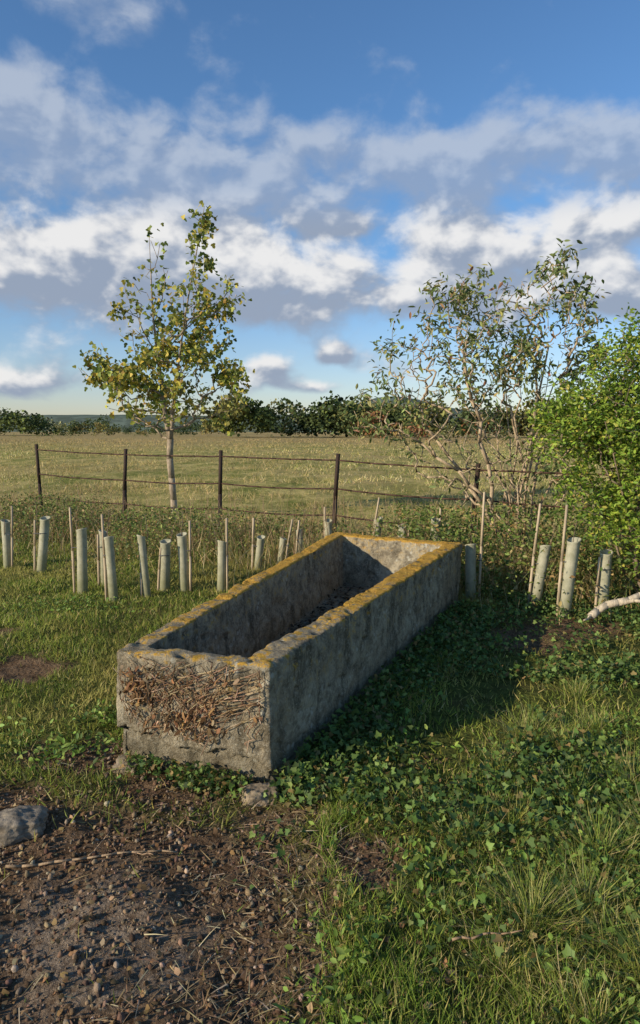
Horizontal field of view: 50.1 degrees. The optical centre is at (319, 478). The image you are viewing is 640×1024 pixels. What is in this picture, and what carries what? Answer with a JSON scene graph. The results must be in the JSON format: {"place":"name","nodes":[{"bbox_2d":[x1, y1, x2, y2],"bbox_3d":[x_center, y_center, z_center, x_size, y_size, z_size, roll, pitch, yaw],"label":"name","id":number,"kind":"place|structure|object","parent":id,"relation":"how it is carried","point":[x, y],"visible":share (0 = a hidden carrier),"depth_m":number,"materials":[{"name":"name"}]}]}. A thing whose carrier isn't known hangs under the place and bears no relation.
{"place":"outdoors","nodes":[
{"label":"outdoors","id":0,"kind":"place"},
{"bbox_2d":[0,432,639,1023],"bbox_3d":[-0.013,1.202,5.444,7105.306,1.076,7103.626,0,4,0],"label":"ground","id":1,"kind":"structure","parent":0,"point":[16,666],"depth_m":2.90,"materials":[{"name":"soil"}]},
{"bbox_2d":[0,506,12,567],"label":"tree guard","id":2,"kind":"object","parent":1,"relation":"on","point":[7,543],"visible":0.98,"depth_m":8.02,"materials":[{"name":"plastic"}]},
{"bbox_2d":[0,805,48,848],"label":"rock","id":3,"kind":"object","parent":1,"relation":"on","point":[19,823],"visible":0.91,"depth_m":2.73,"materials":[{"name":"grey stone"}]},
{"bbox_2d":[33,496,50,572],"bbox_3d":[-3.182,0.683,7.837,0.200,0.970,0.119,0,4,0],"label":"tree guard","id":4,"kind":"object","parent":1,"relation":"on","point":[43,533],"visible":0.92,"depth_m":7.80,"materials":[{"name":"plastic"}]},
{"bbox_2d":[69,507,87,594],"bbox_3d":[-2.421,0.776,6.895,0.155,0.984,0.134,-3,5,-36],"label":"tree guard","id":5,"kind":"object","parent":1,"relation":"on","point":[82,570],"visible":0.91,"depth_m":6.88,"materials":[{"name":"plastic"}]},
{"bbox_2d":[5,832,176,867],"bbox_3d":[-0.856,1.412,2.602,0.615,0.062,0.144,0,4,-3],"label":"fallen stick","id":6,"kind":"object","parent":1,"relation":"on","point":[59,861],"visible":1,"depth_m":2.58,"materials":[{"name":"brown wood"}]},
{"bbox_2d":[97,522,110,585],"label":"tree guard","id":7,"kind":"object","parent":1,"relation":"on","point":[100,568],"visible":0.59,"depth_m":7.24,"materials":[{"name":"plastic"}]},
{"bbox_2d":[101,512,117,600],"bbox_3d":[-2.028,0.800,6.603,0.136,0.963,0.130,2,5,29],"label":"tree guard","id":8,"kind":"object","parent":1,"relation":"on","point":[110,577],"visible":0.94,"depth_m":6.57,"materials":[{"name":"plastic"}]},
{"bbox_2d":[110,755,139,775],"bbox_3d":[-0.920,1.406,3.285,0.152,0.132,0.157,1,4,10],"label":"support stone","id":9,"kind":"object","parent":1,"relation":"on","point":[118,764],"visible":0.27,"depth_m":3.24,"materials":[{"name":"grey stone"}]},
{"bbox_2d":[137,516,150,597],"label":"tree guard","id":10,"kind":"object","parent":1,"relation":"on","point":[144,576],"visible":0.94,"depth_m":6.72,"materials":[{"name":"plastic"}]},
{"bbox_2d":[72,200,254,517],"bbox_3d":[-2.793,-2.079,12.442,3.288,5.840,2.285,0,4,0],"label":"maple tree","id":11,"kind":"object","parent":1,"relation":"on","point":[105,376],"visible":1,"depth_m":12.21,"materials":[{"name":"green plant"}]},
{"bbox_2d":[157,520,175,591],"bbox_3d":[-1.579,0.826,7.035,0.128,0.853,0.177,3,5,37],"label":"tree guard","id":12,"kind":"object","parent":1,"relation":"on","point":[163,581],"visible":0.93,"depth_m":7.00,"materials":[{"name":"plastic"}]},
{"bbox_2d":[176,511,191,590],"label":"tree guard","id":13,"kind":"object","parent":1,"relation":"on","point":[185,576],"visible":0.93,"depth_m":6.89,"materials":[{"name":"plastic"}]},
{"bbox_2d":[0,739,404,1023],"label":"pebbles","id":14,"kind":"object","parent":1,"relation":"on","point":[120,1017],"visible":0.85,"depth_m":2.36,"materials":[{"name":"grey gravel"}]},
{"bbox_2d":[211,517,228,591],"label":"tree guard","id":15,"kind":"object","parent":1,"relation":"on","point":[222,576],"visible":0.94,"depth_m":6.94,"materials":[{"name":"plastic"}]},
{"bbox_2d":[246,514,264,569],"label":"tree guard","id":16,"kind":"object","parent":1,"relation":"on","point":[259,545],"visible":0.95,"depth_m":7.80,"materials":[{"name":"plastic"}]},
{"bbox_2d":[238,781,278,806],"bbox_3d":[-0.270,1.422,3.034,0.196,0.121,0.149,-2,4,-23],"label":"support stone","id":17,"kind":"object","parent":1,"relation":"on","point":[256,790],"visible":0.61,"depth_m":3.00,"materials":[{"name":"grey stone"}]},
{"bbox_2d":[277,519,292,561],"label":"tree guard","id":18,"kind":"object","parent":1,"relation":"on","point":[282,539],"visible":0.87,"depth_m":8.10,"materials":[{"name":"plastic"}]},
{"bbox_2d":[113,532,462,782],"bbox_3d":[0.208,1.016,4.980,1.346,0.673,4.053,1,4,16],"label":"stone trough","id":19,"kind":"object","parent":1,"relation":"on","point":[260,676],"visible":0.94,"depth_m":3.69,"materials":[{"name":"stone"}]},
{"bbox_2d":[295,508,305,553],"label":"tree guard","id":20,"kind":"object","parent":1,"relation":"on","point":[298,531],"visible":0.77,"depth_m":8.35,"materials":[{"name":"plastic"}]},
{"bbox_2d":[0,390,621,439],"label":"distant treeline","id":21,"kind":"object","parent":1,"relation":"on","point":[332,418],"visible":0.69,"depth_m":175.53,"materials":[{"name":"green plant"}]},
{"bbox_2d":[0,438,632,543],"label":"field grass","id":22,"kind":"structure","parent":1,"relation":"on","point":[131,485],"depth_m":26.00,"materials":[{"name":"plant"}]},
{"bbox_2d":[0,749,635,1023],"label":"dead leaf litter","id":23,"kind":"object","parent":1,"relation":"on","point":[67,978],"visible":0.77,"depth_m":2.29,"materials":[{"name":"brown plant"}]},
{"bbox_2d":[0,478,637,587],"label":"dry stalks","id":24,"kind":"object","parent":1,"relation":"on","point":[80,496],"visible":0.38,"depth_m":9.25,"materials":[{"name":"brown plant"}]},
{"bbox_2d":[0,540,639,1023],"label":"grass","id":25,"kind":"structure","parent":1,"relation":"on","point":[440,838],"depth_m":2.74,"materials":[{"name":"green plant"}]},
{"bbox_2d":[0,567,639,1023],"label":"ivy ground cover","id":26,"kind":"object","parent":1,"relation":"on","point":[330,747],"visible":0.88,"depth_m":3.08,"materials":[{"name":"green plant"}]},
{"bbox_2d":[0,475,639,622],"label":"bramble undergrowth","id":27,"kind":"object","parent":1,"relation":"on","point":[582,533],"visible":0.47,"depth_m":8.15,"materials":[{"name":"green plant"}]},
{"bbox_2d":[0,490,639,626],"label":"long dry grass","id":28,"kind":"structure","parent":1,"relation":"on","point":[266,552],"depth_m":8.56,"materials":[{"name":"plant"}]},
{"bbox_2d":[324,507,331,535],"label":"tree guard","id":29,"kind":"object","parent":1,"relation":"on","point":[329,527],"visible":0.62,"depth_m":8.72,"materials":[{"name":"plastic"}]},
{"bbox_2d":[35,444,639,543],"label":"metal fence","id":30,"kind":"object","parent":1,"relation":"on","point":[335,488],"visible":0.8,"depth_m":9.75,"materials":[{"name":"metal"}]},
{"bbox_2d":[373,497,382,536],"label":"tree guard","id":31,"kind":"object","parent":1,"relation":"on","point":[379,529],"visible":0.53,"depth_m":8.47,"materials":[{"name":"plastic"}]},
{"bbox_2d":[398,519,409,538],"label":"tree guard","id":32,"kind":"object","parent":1,"relation":"on","point":[401,528],"visible":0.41,"depth_m":8.08,"materials":[{"name":"plastic"}]},
{"bbox_2d":[430,507,440,540],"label":"tree guard","id":33,"kind":"object","parent":1,"relation":"on","point":[439,521],"visible":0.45,"depth_m":7.91,"materials":[{"name":"plastic"}]},
{"bbox_2d":[465,492,485,599],"bbox_3d":[1.447,0.682,6.442,0.176,1.124,0.110,3,5,36],"label":"tree guard","id":34,"kind":"object","parent":1,"relation":"on","point":[470,560],"visible":0.91,"depth_m":6.43,"materials":[{"name":"plastic"}]},
{"bbox_2d":[347,238,618,557],"bbox_3d":[1.973,-0.855,8.314,3.302,3.996,1.675,0,4,0],"label":"elder shrub","id":35,"kind":"object","parent":1,"relation":"on","point":[523,348],"visible":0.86,"depth_m":8.20,"materials":[{"name":"green plant"}]},
{"bbox_2d":[452,930,521,940],"bbox_3d":[0.512,1.398,2.099,0.218,0.026,0.020,0,4,-6],"label":"fallen stick","id":36,"kind":"object","parent":1,"relation":"on","point":[468,938],"visible":0.98,"depth_m":2.10,"materials":[{"name":"brown wood"}]},
{"bbox_2d":[527,503,555,609],"bbox_3d":[1.997,0.751,6.166,0.272,1.065,0.136,0,4,0],"label":"tree guard","id":37,"kind":"object","parent":1,"relation":"on","point":[542,562],"visible":0.84,"depth_m":6.14,"materials":[{"name":"plastic"}]},
{"bbox_2d":[555,505,581,617],"bbox_3d":[2.148,0.762,5.912,0.201,1.084,0.113,2,4,24],"label":"tree guard","id":38,"kind":"object","parent":1,"relation":"on","point":[571,558],"visible":0.96,"depth_m":5.88,"materials":[{"name":"plastic"}]},
{"bbox_2d":[523,302,639,591],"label":"privet bush","id":39,"kind":"object","parent":1,"relation":"on","point":[614,413],"visible":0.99,"depth_m":6.06,"materials":[{"name":"green plant"}]},
{"bbox_2d":[594,540,612,611],"bbox_3d":[2.507,0.874,6.067,0.178,0.830,0.122,0,4,0],"label":"tree guard","id":40,"kind":"object","parent":1,"relation":"on","point":[604,560],"visible":0.85,"depth_m":6.03,"materials":[{"name":"plastic"}]},
{"bbox_2d":[584,592,639,620],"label":"dead branch","id":41,"kind":"object","parent":1,"relation":"on","point":[594,613],"visible":1,"depth_m":5.58,"materials":[{"name":"white wood"}]},
{"bbox_2d":[0,396,639,431],"bbox_3d":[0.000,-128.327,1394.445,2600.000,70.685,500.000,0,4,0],"label":"hill","id":42,"kind":"structure","parent":0,"point":[122,420],"depth_m":1198.77,"materials":[{"name":"green plant"}]},
{"bbox_2d":[0,0,639,415],"label":"sky","id":43,"kind":"structure","parent":0,"point":[347,156],"materials":[{"name":"blue"}]}
]}

